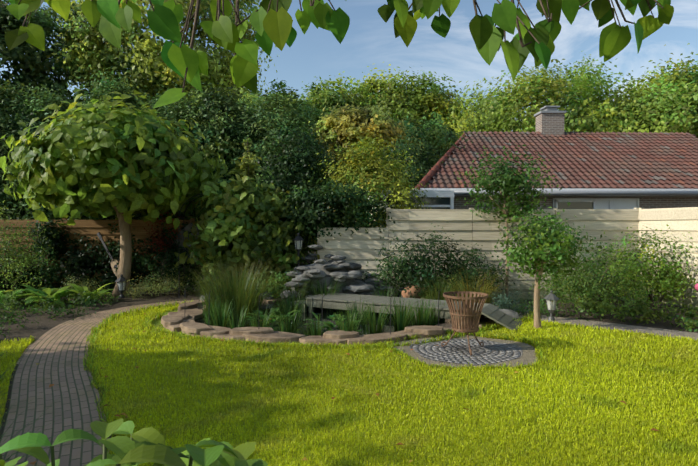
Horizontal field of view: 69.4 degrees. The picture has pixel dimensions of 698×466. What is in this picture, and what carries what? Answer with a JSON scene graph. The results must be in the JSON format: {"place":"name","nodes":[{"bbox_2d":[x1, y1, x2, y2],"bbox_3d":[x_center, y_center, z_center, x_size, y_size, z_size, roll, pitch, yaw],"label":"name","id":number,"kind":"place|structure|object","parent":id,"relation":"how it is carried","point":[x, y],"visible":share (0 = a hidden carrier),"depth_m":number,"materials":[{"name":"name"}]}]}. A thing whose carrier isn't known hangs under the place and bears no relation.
{"place":"outdoors","nodes":[
{"label":"outdoors","id":0,"kind":"place"},
{"bbox_2d":[0,300,192,465],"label":"brick path","id":1,"kind":"structure","parent":0,"point":[58,352],"depth_m":4.98,"materials":[{"name":"brick"}]},
{"bbox_2d":[235,135,265,187],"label":"shrub","id":2,"kind":"object","parent":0,"point":[249,158],"visible":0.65,"depth_m":11.60,"materials":[{"name":"plant"}]},
{"bbox_2d":[263,272,332,307],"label":"plant","id":3,"kind":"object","parent":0,"point":[298,296],"depth_m":10.04,"materials":[{"name":"plant"}]},
{"bbox_2d":[195,301,441,335],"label":"pond water","id":4,"kind":"structure","parent":0,"point":[302,328],"depth_m":8.73,"materials":[{"name":"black liquid"}]},
{"bbox_2d":[199,297,234,326],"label":"grass clump","id":5,"kind":"object","parent":4,"relation":"on","point":[222,321],"visible":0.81,"depth_m":8.17,"materials":[{"name":"plant"}]},
{"bbox_2d":[174,255,285,318],"bbox_3d":[-2.168,0.974,9.376,2.315,1.126,2.217,0,1,-1],"label":"reed clump","id":6,"kind":"object","parent":4,"relation":"on","point":[238,296],"visible":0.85,"depth_m":9.09,"materials":[{"name":"plant"}]},
{"bbox_2d":[219,303,249,328],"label":"grass clump","id":7,"kind":"object","parent":4,"relation":"on","point":[233,325],"visible":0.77,"depth_m":8.01,"materials":[{"name":"plant"}]},
{"bbox_2d":[247,304,275,327],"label":"grass clump","id":8,"kind":"object","parent":4,"relation":"on","point":[261,323],"visible":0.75,"depth_m":7.89,"materials":[{"name":"plant"}]},
{"bbox_2d":[246,307,299,322],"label":"fern","id":9,"kind":"object","parent":4,"relation":"on","point":[276,309],"visible":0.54,"depth_m":8.78,"materials":[{"name":"green plant"}]},
{"bbox_2d":[263,268,308,303],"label":"green plant","id":10,"kind":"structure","parent":4,"relation":"on","point":[280,281],"depth_m":10.40,"materials":[{"name":"green plant"}]},
{"bbox_2d":[270,302,310,332],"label":"grass clump","id":11,"kind":"object","parent":4,"relation":"on","point":[287,327],"visible":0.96,"depth_m":7.70,"materials":[{"name":"plant"}]},
{"bbox_2d":[275,290,305,317],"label":"grass clump","id":12,"kind":"object","parent":4,"relation":"on","point":[293,305],"visible":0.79,"depth_m":9.13,"materials":[{"name":"plant"}]},
{"bbox_2d":[306,314,328,335],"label":"grass clump","id":13,"kind":"object","parent":4,"relation":"on","point":[312,330],"visible":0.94,"depth_m":7.59,"materials":[{"name":"plant"}]},
{"bbox_2d":[306,278,351,309],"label":"plant","id":14,"kind":"object","parent":4,"relation":"on","point":[324,291],"visible":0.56,"depth_m":10.15,"materials":[{"name":"plant"}]},
{"bbox_2d":[303,312,362,330],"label":"fern","id":15,"kind":"object","parent":4,"relation":"on","point":[329,323],"visible":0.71,"depth_m":8.24,"materials":[{"name":"green plant"}]},
{"bbox_2d":[333,309,366,331],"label":"grass clump","id":16,"kind":"object","parent":4,"relation":"on","point":[349,323],"visible":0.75,"depth_m":7.50,"materials":[{"name":"plant"}]},
{"bbox_2d":[339,296,375,325],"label":"grass clump","id":17,"kind":"object","parent":4,"relation":"on","point":[359,316],"visible":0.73,"depth_m":8.46,"materials":[{"name":"plant"}]},
{"bbox_2d":[361,298,395,333],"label":"grass clump","id":18,"kind":"object","parent":4,"relation":"on","point":[372,325],"visible":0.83,"depth_m":7.68,"materials":[{"name":"plant"}]},
{"bbox_2d":[384,294,422,331],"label":"grass clump","id":19,"kind":"object","parent":4,"relation":"on","point":[402,324],"visible":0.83,"depth_m":7.88,"materials":[{"name":"plant"}]},
{"bbox_2d":[291,292,522,331],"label":"plank bridge","id":20,"kind":"structure","parent":4,"relation":"on","point":[490,311],"depth_m":9.12,"materials":[{"name":"grey wood"}]},
{"bbox_2d":[405,298,433,325],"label":"grass clump","id":21,"kind":"object","parent":4,"relation":"on","point":[419,320],"visible":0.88,"depth_m":8.07,"materials":[{"name":"plant"}]},
{"bbox_2d":[415,298,444,325],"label":"grass clump","id":22,"kind":"object","parent":4,"relation":"on","point":[432,319],"visible":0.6,"depth_m":8.35,"materials":[{"name":"plant"}]},
{"bbox_2d":[404,268,463,300],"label":"green grass","id":23,"kind":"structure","parent":4,"relation":"on","point":[435,296],"depth_m":9.80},
{"bbox_2d":[184,278,484,336],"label":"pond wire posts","id":24,"kind":"object","parent":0,"point":[322,304],"visible":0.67,"depth_m":7.86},
{"bbox_2d":[0,251,697,439],"bbox_3d":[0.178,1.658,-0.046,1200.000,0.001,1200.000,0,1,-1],"label":"ground","id":25,"kind":"structure","parent":0,"point":[45,324],"depth_m":9.39,"materials":[{"name":"soil"}]},
{"bbox_2d":[0,340,32,425],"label":"lawn strip","id":26,"kind":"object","parent":25,"relation":"on","point":[11,374],"visible":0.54,"depth_m":5.63,"materials":[{"name":"green plant"}]},
{"bbox_2d":[0,385,75,465],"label":"grass plant","id":27,"kind":"object","parent":26,"relation":"on","point":[24,432],"depth_m":3.24,"materials":[{"name":"plant"}]},
{"bbox_2d":[0,289,34,309],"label":"hosta plant","id":28,"kind":"object","parent":25,"relation":"on","point":[16,294],"visible":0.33,"depth_m":10.48,"materials":[{"name":"green plant"}]},
{"bbox_2d":[0,303,41,331],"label":"ground cover plant","id":29,"kind":"object","parent":25,"relation":"on","point":[7,315],"visible":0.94,"depth_m":8.08,"materials":[{"name":"green plant"}]},
{"bbox_2d":[0,74,52,219],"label":"tree","id":30,"kind":"object","parent":25,"relation":"on","point":[13,107],"visible":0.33,"depth_m":14.28,"materials":[{"name":"green plant"}]},
{"bbox_2d":[0,286,52,314],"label":"ground cover plant","id":31,"kind":"object","parent":25,"relation":"on","point":[8,301],"visible":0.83,"depth_m":9.47,"materials":[{"name":"green plant"}]},
{"bbox_2d":[0,241,60,292],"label":"shrub","id":32,"kind":"object","parent":25,"relation":"on","point":[47,279],"visible":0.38,"depth_m":12.66,"materials":[{"name":"green plant"}]},
{"bbox_2d":[0,198,70,298],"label":"shrub","id":33,"kind":"object","parent":25,"relation":"on","point":[16,262],"visible":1,"depth_m":11.49,"materials":[{"name":"green plant"}]},
{"bbox_2d":[16,285,59,302],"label":"hosta plant","id":34,"kind":"object","parent":25,"relation":"on","point":[48,291],"visible":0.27,"depth_m":10.81,"materials":[{"name":"green plant"}]},
{"bbox_2d":[0,83,100,224],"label":"tree","id":35,"kind":"object","parent":25,"relation":"on","point":[42,101],"visible":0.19,"depth_m":14.13,"materials":[{"name":"green plant"}]},
{"bbox_2d":[24,286,78,306],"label":"hosta plant","id":36,"kind":"object","parent":25,"relation":"on","point":[54,294],"visible":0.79,"depth_m":10.37,"materials":[{"name":"green plant"}]},
{"bbox_2d":[0,0,117,122],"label":"pine tree","id":37,"kind":"object","parent":25,"relation":"on","point":[35,71],"visible":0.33,"depth_m":22.02,"materials":[{"name":"green plant"}]},
{"bbox_2d":[27,285,98,320],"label":"ground cover plant","id":38,"kind":"object","parent":25,"relation":"on","point":[48,304],"visible":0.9,"depth_m":9.14,"materials":[{"name":"green plant"}]},
{"bbox_2d":[31,233,113,292],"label":"shrub","id":39,"kind":"object","parent":25,"relation":"on","point":[81,259],"visible":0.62,"depth_m":12.67,"materials":[{"name":"green plant"}]},
{"bbox_2d":[60,276,108,295],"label":"variegated shrub","id":40,"kind":"object","parent":25,"relation":"on","point":[81,284],"visible":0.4,"depth_m":11.48,"materials":[{"name":"green plant"}]},
{"bbox_2d":[61,283,114,299],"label":"hosta plant","id":41,"kind":"object","parent":25,"relation":"on","point":[77,288],"visible":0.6,"depth_m":10.92,"materials":[{"name":"green plant"}]},
{"bbox_2d":[67,287,120,309],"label":"ground cover plant","id":42,"kind":"object","parent":25,"relation":"on","point":[88,300],"visible":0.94,"depth_m":10.29,"materials":[{"name":"green plant"}]},
{"bbox_2d":[0,218,194,289],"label":"fence","id":43,"kind":"object","parent":25,"relation":"on","point":[89,228],"visible":0.17,"depth_m":12.99,"materials":[{"name":"brown wood"}]},
{"bbox_2d":[20,215,74,264],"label":"shrub","id":44,"kind":"object","parent":43,"relation":"attached to","point":[57,239],"visible":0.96,"depth_m":12.61,"materials":[{"name":"green plant"}]},
{"bbox_2d":[67,65,152,219],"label":"tree","id":45,"kind":"object","parent":25,"relation":"on","point":[107,88],"visible":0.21,"depth_m":14.51,"materials":[{"name":"green plant"}]},
{"bbox_2d":[0,88,233,296],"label":"catalpa tree","id":46,"kind":"object","parent":25,"relation":"on","point":[105,161],"visible":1,"depth_m":10.60,"materials":[{"name":"green plant"}]},
{"bbox_2d":[115,274,127,297],"bbox_3d":[-5.277,1.233,11.712,0.260,0.548,0.300,0,1,-1],"label":"lantern","id":47,"kind":"object","parent":25,"relation":"on","point":[121,281],"visible":0.98,"depth_m":11.66,"materials":[{"name":"metal"}]},
{"bbox_2d":[86,222,158,291],"bbox_3d":[-5.807,0.704,12.918,1.916,1.993,1.178,0,1,-1],"label":"shrub","id":48,"kind":"object","parent":25,"relation":"on","point":[116,253],"visible":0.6,"depth_m":12.72,"materials":[{"name":"green plant"}]},
{"bbox_2d":[97,232,119,275],"bbox_3d":[-5.931,0.543,12.552,0.254,1.321,0.093,-35,-12,7],"label":"guitar ornament","id":49,"kind":"object","parent":48,"relation":"attached to","point":[114,262],"visible":0.71,"depth_m":12.48,"materials":[{"name":"brown wood"}]},
{"bbox_2d":[0,123,262,219],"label":"hedge","id":50,"kind":"object","parent":25,"relation":"on","point":[202,143],"depth_m":14.45,"materials":[{"name":"green"}]},
{"bbox_2d":[123,269,170,299],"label":"variegated shrub","id":51,"kind":"object","parent":25,"relation":"on","point":[146,287],"visible":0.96,"depth_m":11.58,"materials":[{"name":"green plant"}]},
{"bbox_2d":[106,84,204,226],"bbox_3d":[-5.306,-1.288,14.663,3.712,6.434,2.939,0,1,-17],"label":"tree","id":52,"kind":"object","parent":25,"relation":"on","point":[175,110],"visible":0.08,"depth_m":14.28,"materials":[{"name":"green plant"}]},
{"bbox_2d":[140,210,185,292],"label":"small tree","id":53,"kind":"object","parent":25,"relation":"on","point":[161,239],"visible":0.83,"depth_m":12.53,"materials":[{"name":"green plant"}]},
{"bbox_2d":[134,222,193,289],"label":"bush","id":54,"kind":"object","parent":25,"relation":"on","point":[156,256],"visible":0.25,"depth_m":12.68,"materials":[{"name":"green plant"}]},
{"bbox_2d":[37,0,291,123],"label":"tall tree","id":55,"kind":"object","parent":25,"relation":"on","point":[142,54],"visible":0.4,"depth_m":22.02,"materials":[{"name":"green plant"}]},
{"bbox_2d":[152,259,195,296],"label":"variegated shrub","id":56,"kind":"object","parent":25,"relation":"on","point":[172,283],"visible":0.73,"depth_m":11.91,"materials":[{"name":"green plant"}]},
{"bbox_2d":[147,234,212,295],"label":"dark shrub","id":57,"kind":"object","parent":25,"relation":"on","point":[179,270],"visible":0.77,"depth_m":12.16,"materials":[{"name":"green plant"}]},
{"bbox_2d":[162,223,219,291],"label":"shrub","id":58,"kind":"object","parent":25,"relation":"on","point":[188,226],"depth_m":12.83,"materials":[{"name":"plant"}]},
{"bbox_2d":[130,34,268,123],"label":"tree","id":59,"kind":"object","parent":25,"relation":"on","point":[260,91],"visible":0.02,"depth_m":40.84,"materials":[{"name":"green plant"}]},
{"bbox_2d":[170,75,269,229],"bbox_3d":[-4.000,-1.275,14.775,3.754,6.740,2.736,0,1,-1],"label":"tree","id":60,"kind":"object","parent":25,"relation":"on","point":[213,110],"visible":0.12,"depth_m":14.27,"materials":[{"name":"green plant"}]},
{"bbox_2d":[174,154,305,291],"bbox_3d":[-2.598,-0.168,11.528,3.055,3.266,2.501,0,1,-1],"label":"bush","id":61,"kind":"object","parent":25,"relation":"on","point":[224,219],"depth_m":11.11,"materials":[{"name":"plant"}]},
{"bbox_2d":[220,88,304,175],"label":"tree","id":62,"kind":"object","parent":25,"relation":"on","point":[251,97],"visible":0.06,"depth_m":19.23,"materials":[{"name":"green plant"}]},
{"bbox_2d":[221,84,333,276],"bbox_3d":[-1.973,-1.210,14.589,3.932,6.203,3.084,0,1,-1],"label":"tree","id":63,"kind":"object","parent":25,"relation":"on","point":[260,120],"visible":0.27,"depth_m":14.28,"materials":[{"name":"green plant"}]},
{"bbox_2d":[239,185,319,298],"bbox_3d":[-1.525,0.263,11.540,2.597,2.766,2.110,0,1,-1],"label":"shrub","id":64,"kind":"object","parent":25,"relation":"on","point":[288,259],"depth_m":11.18,"materials":[{"name":"plant"}]},
{"bbox_2d":[240,111,352,263],"bbox_3d":[-1.425,-0.884,14.055,3.878,4.877,3.510,0,1,-1],"label":"dark tree","id":65,"kind":"object","parent":25,"relation":"on","point":[285,180],"visible":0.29,"depth_m":13.61,"materials":[{"name":"green plant"}]},
{"bbox_2d":[258,78,335,255],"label":"tree","id":66,"kind":"object","parent":25,"relation":"on","point":[316,114],"visible":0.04,"depth_m":25.72,"materials":[{"name":"green plant"}]},
{"bbox_2d":[161,297,510,344],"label":"pond flagstones","id":67,"kind":"object","parent":25,"relation":"on","point":[177,321],"visible":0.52,"depth_m":7.49,"materials":[{"name":"stone"}]},
{"bbox_2d":[0,0,673,107],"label":"tree","id":68,"kind":"object","parent":25,"relation":"on","point":[271,21],"visible":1,"depth_m":1.43,"materials":[{"name":"green plant"}]},
{"bbox_2d":[297,71,402,199],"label":"tree","id":69,"kind":"object","parent":25,"relation":"on","point":[339,96],"visible":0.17,"depth_m":33.84,"materials":[{"name":"green plant"}]},
{"bbox_2d":[317,226,388,285],"bbox_3d":[0.111,0.676,11.312,1.641,1.670,0.143,0,1,0],"label":"fence","id":70,"kind":"object","parent":25,"relation":"on","point":[361,245],"visible":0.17,"depth_m":11.25,"materials":[{"name":"brown wood"}]},
{"bbox_2d":[266,178,394,249],"bbox_3d":[-0.559,-0.422,11.517,3.317,1.655,1.700,0,1,-1],"label":"bush","id":71,"kind":"object","parent":70,"relation":"attached to","point":[323,215],"visible":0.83,"depth_m":11.28,"materials":[{"name":"green plant"}]},
{"bbox_2d":[200,245,518,318],"bbox_3d":[0.201,1.030,10.625,6.391,1.550,2.397,0,1,18],"label":"waterfall rock","id":72,"kind":"object","parent":25,"relation":"on","point":[324,270],"visible":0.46,"depth_m":10.48,"materials":[{"name":"stone"}]},
{"bbox_2d":[309,101,423,220],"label":"olive tree","id":73,"kind":"object","parent":25,"relation":"on","point":[361,122],"visible":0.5,"depth_m":21.54,"materials":[{"name":"green plant"}]},
{"bbox_2d":[308,129,437,235],"bbox_3d":[0.688,-0.384,13.101,3.712,4.585,3.172,0,1,-1],"label":"tree","id":74,"kind":"object","parent":25,"relation":"on","point":[354,169],"visible":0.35,"depth_m":12.70,"materials":[{"name":"green plant"}]},
{"bbox_2d":[347,62,469,132],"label":"tree","id":75,"kind":"object","parent":25,"relation":"on","point":[414,97],"visible":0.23,"depth_m":35.32,"materials":[{"name":"green plant"}]},
{"bbox_2d":[374,115,475,189],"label":"tree behind fence","id":76,"kind":"object","parent":25,"relation":"on","point":[417,164],"visible":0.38,"depth_m":17.03,"materials":[{"name":"green plant"}]},
{"bbox_2d":[365,222,488,299],"bbox_3d":[1.615,0.685,10.601,2.754,1.842,2.172,0,1,-1],"label":"dark shrub","id":77,"kind":"object","parent":25,"relation":"on","point":[405,268],"visible":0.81,"depth_m":10.53,"materials":[{"name":"green plant"}]},
{"bbox_2d":[395,108,462,186],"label":"dark tree","id":78,"kind":"object","parent":25,"relation":"on","point":[430,123],"visible":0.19,"depth_m":23.99,"materials":[{"name":"green plant"}]},
{"bbox_2d":[434,265,512,302],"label":"yellow grass","id":79,"kind":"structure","parent":25,"relation":"on","point":[472,289],"depth_m":10.01,"materials":[{"name":"plant"}]},
{"bbox_2d":[441,243,514,295],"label":"dark shrub","id":80,"kind":"object","parent":25,"relation":"on","point":[493,270],"visible":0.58,"depth_m":10.66,"materials":[{"name":"green plant"}]},
{"bbox_2d":[454,140,561,301],"bbox_3d":[3.406,-0.248,11.003,2.050,3.633,2.069,0,1,-1],"label":"small tree","id":81,"kind":"object","parent":25,"relation":"on","point":[507,183],"visible":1,"depth_m":10.77,"materials":[{"name":"green plant"}]},
{"bbox_2d":[488,285,533,314],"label":"bush","id":82,"kind":"object","parent":25,"relation":"on","point":[501,303],"visible":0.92,"depth_m":9.09,"materials":[{"name":"green plant"}]},
{"bbox_2d":[386,208,638,299],"bbox_3d":[3.686,0.471,11.326,5.691,2.080,0.145,0,1,0],"label":"fence","id":83,"kind":"object","parent":25,"relation":"on","point":[467,227],"visible":0.35,"depth_m":11.27,"materials":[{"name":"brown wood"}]},
{"bbox_2d":[437,51,658,136],"bbox_3d":[11.620,-5.117,31.542,16.186,13.029,11.655,0,1,20],"label":"tree","id":84,"kind":"object","parent":25,"relation":"on","point":[502,111],"visible":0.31,"depth_m":29.74,"materials":[{"name":"green plant"}]},
{"bbox_2d":[525,294,584,316],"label":"plant","id":85,"kind":"object","parent":25,"relation":"on","point":[546,311],"visible":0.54,"depth_m":9.32,"materials":[{"name":"green plant"}]},
{"bbox_2d":[425,138,697,188],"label":"roof base","id":86,"kind":"object","parent":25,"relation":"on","point":[432,178],"visible":0.11,"depth_m":16.98,"materials":[{"name":"tile"}]},
{"bbox_2d":[507,236,661,317],"bbox_3d":[4.650,0.848,9.828,2.747,1.589,2.591,0,1,-1],"label":"round shrub","id":87,"kind":"object","parent":25,"relation":"on","point":[575,284],"visible":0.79,"depth_m":9.45,"materials":[{"name":"green plant"}]},
{"bbox_2d":[567,288,630,320],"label":"plant","id":88,"kind":"object","parent":25,"relation":"on","point":[602,307],"visible":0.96,"depth_m":8.92,"materials":[{"name":"green plant"}]},
{"bbox_2d":[554,244,643,301],"bbox_3d":[5.433,0.898,11.074,2.208,1.364,1.675,0,1,-1],"label":"shrub","id":89,"kind":"object","parent":25,"relation":"on","point":[592,264],"visible":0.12,"depth_m":10.86,"materials":[{"name":"green plant"}]},
{"bbox_2d":[567,43,697,140],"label":"tree","id":90,"kind":"object","parent":25,"relation":"on","point":[681,96],"visible":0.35,"depth_m":27.51,"materials":[{"name":"green plant"}]},
{"bbox_2d":[611,292,670,324],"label":"plant","id":91,"kind":"object","parent":25,"relation":"on","point":[642,307],"visible":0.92,"depth_m":8.67,"materials":[{"name":"green plant"}]},
{"bbox_2d":[595,224,697,307],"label":"bright shrub","id":92,"kind":"object","parent":25,"relation":"on","point":[667,281],"visible":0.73,"depth_m":10.03,"materials":[{"name":"green plant"}]},
{"bbox_2d":[638,207,697,307],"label":"fence return","id":93,"kind":"object","parent":25,"relation":"on","point":[680,222],"visible":0.46,"depth_m":10.44,"materials":[{"name":"plaster"},{"name":"concrete"}]},
{"bbox_2d":[646,301,697,331],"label":"plant","id":94,"kind":"object","parent":25,"relation":"on","point":[690,313],"visible":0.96,"depth_m":8.36,"materials":[{"name":"green plant"}]},
{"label":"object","id":95,"kind":"object","parent":25,"relation":"on","visible":0},
{"bbox_2d":[402,286,425,298],"bbox_3d":[1.339,1.250,10.435,0.470,0.340,0.340,-9,3,-16],"label":"terracotta urn","id":96,"kind":"object","parent":95,"relation":"on","point":[406,294],"visible":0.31,"depth_m":10.29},
{"bbox_2d":[0,0,697,214],"label":"sky","id":97,"kind":"structure","parent":0,"point":[368,40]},
{"bbox_2d":[0,299,697,465],"bbox_3d":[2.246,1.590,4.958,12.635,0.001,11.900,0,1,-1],"label":"lawn","id":98,"kind":"structure","parent":0,"point":[156,323],"depth_m":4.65,"materials":[{"name":"green plant"}]},
{"bbox_2d":[0,418,267,465],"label":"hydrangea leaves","id":99,"kind":"object","parent":98,"relation":"on","point":[145,445],"visible":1,"depth_m":1.44,"materials":[{"name":"green"}]},
{"bbox_2d":[30,313,658,464],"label":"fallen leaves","id":100,"kind":"object","parent":98,"relation":"on","point":[126,416],"visible":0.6,"depth_m":4.58,"materials":[{"name":"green plant"}]},
{"bbox_2d":[392,334,538,369],"bbox_3d":[1.567,1.562,6.774,2.073,0.001,1.902,0,1,-1],"label":"paving border","id":101,"kind":"object","parent":98,"relation":"on","point":[528,356],"visible":0.2,"depth_m":6.55,"materials":[{"name":"stone"}]},
{"bbox_2d":[409,338,521,364],"bbox_3d":[1.583,1.559,6.715,1.517,0.001,1.435,0,1,-1],"label":"cobble circle","id":102,"kind":"object","parent":101,"relation":"on","point":[458,352],"visible":0.9,"depth_m":6.64,"materials":[{"name":"stone"}]},
{"bbox_2d":[441,291,487,355],"bbox_3d":[1.554,1.188,6.716,0.592,0.747,0.632,0,1,-1],"label":"fire basket","id":103,"kind":"object","parent":102,"relation":"on","point":[468,315],"visible":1,"depth_m":6.60,"materials":[{"name":"metal"}]},
{"bbox_2d":[489,202,611,328],"bbox_3d":[3.074,0.560,8.139,1.670,2.102,1.932,0,1,-1],"label":"small tree","id":104,"kind":"object","parent":98,"relation":"on","point":[538,261],"visible":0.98,"depth_m":7.84,"materials":[{"name":"green plant"}]},
{"bbox_2d":[454,196,697,208],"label":"house walls","id":105,"kind":"structure","parent":0,"point":[650,202],"depth_m":15.14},
{"bbox_2d":[380,197,592,208],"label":"window","id":106,"kind":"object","parent":105,"relation":"in","point":[446,201],"depth_m":13.41,"materials":[{"name":"glass"}]},
{"bbox_2d":[380,188,697,225],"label":"white house trim","id":107,"kind":"structure","parent":105,"relation":"attached to","point":[615,203],"depth_m":14.69,"materials":[{"name":"paint"}]},
{"bbox_2d":[454,190,697,194],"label":"rain gutter","id":108,"kind":"object","parent":107,"relation":"attached to","point":[557,192],"visible":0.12,"depth_m":14.53,"materials":[{"name":"metal"}]},
{"bbox_2d":[415,131,697,189],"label":"house roof tiles","id":109,"kind":"object","parent":105,"relation":"on","point":[592,180],"visible":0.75,"depth_m":16.82,"materials":[{"name":"tile"}]},
{"bbox_2d":[536,113,563,137],"bbox_3d":[7.633,-3.740,19.184,0.850,1.500,0.600,0,1,-1],"label":"house chimney","id":110,"kind":"object","parent":109,"relation":"on","point":[550,123],"visible":0.5,"depth_m":18.88,"materials":[{"name":"brick"}]},
{"bbox_2d":[534,106,565,116],"bbox_3d":[7.633,-4.633,19.172,0.950,0.285,0.700,0,1,-1],"label":"chimney cap","id":111,"kind":"object","parent":110,"relation":"on","point":[548,109],"visible":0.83,"depth_m":18.97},
{"bbox_2d":[517,312,697,339],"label":"gravel path","id":112,"kind":"structure","parent":0,"point":[606,325],"depth_m":8.24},
{"bbox_2d":[544,290,559,320],"bbox_3d":[3.568,1.276,8.890,0.239,0.533,0.276,0,1,-1],"label":"lantern","id":113,"kind":"object","parent":112,"relation":"on","point":[551,298],"visible":0.96,"depth_m":8.84,"materials":[{"name":"metal"}]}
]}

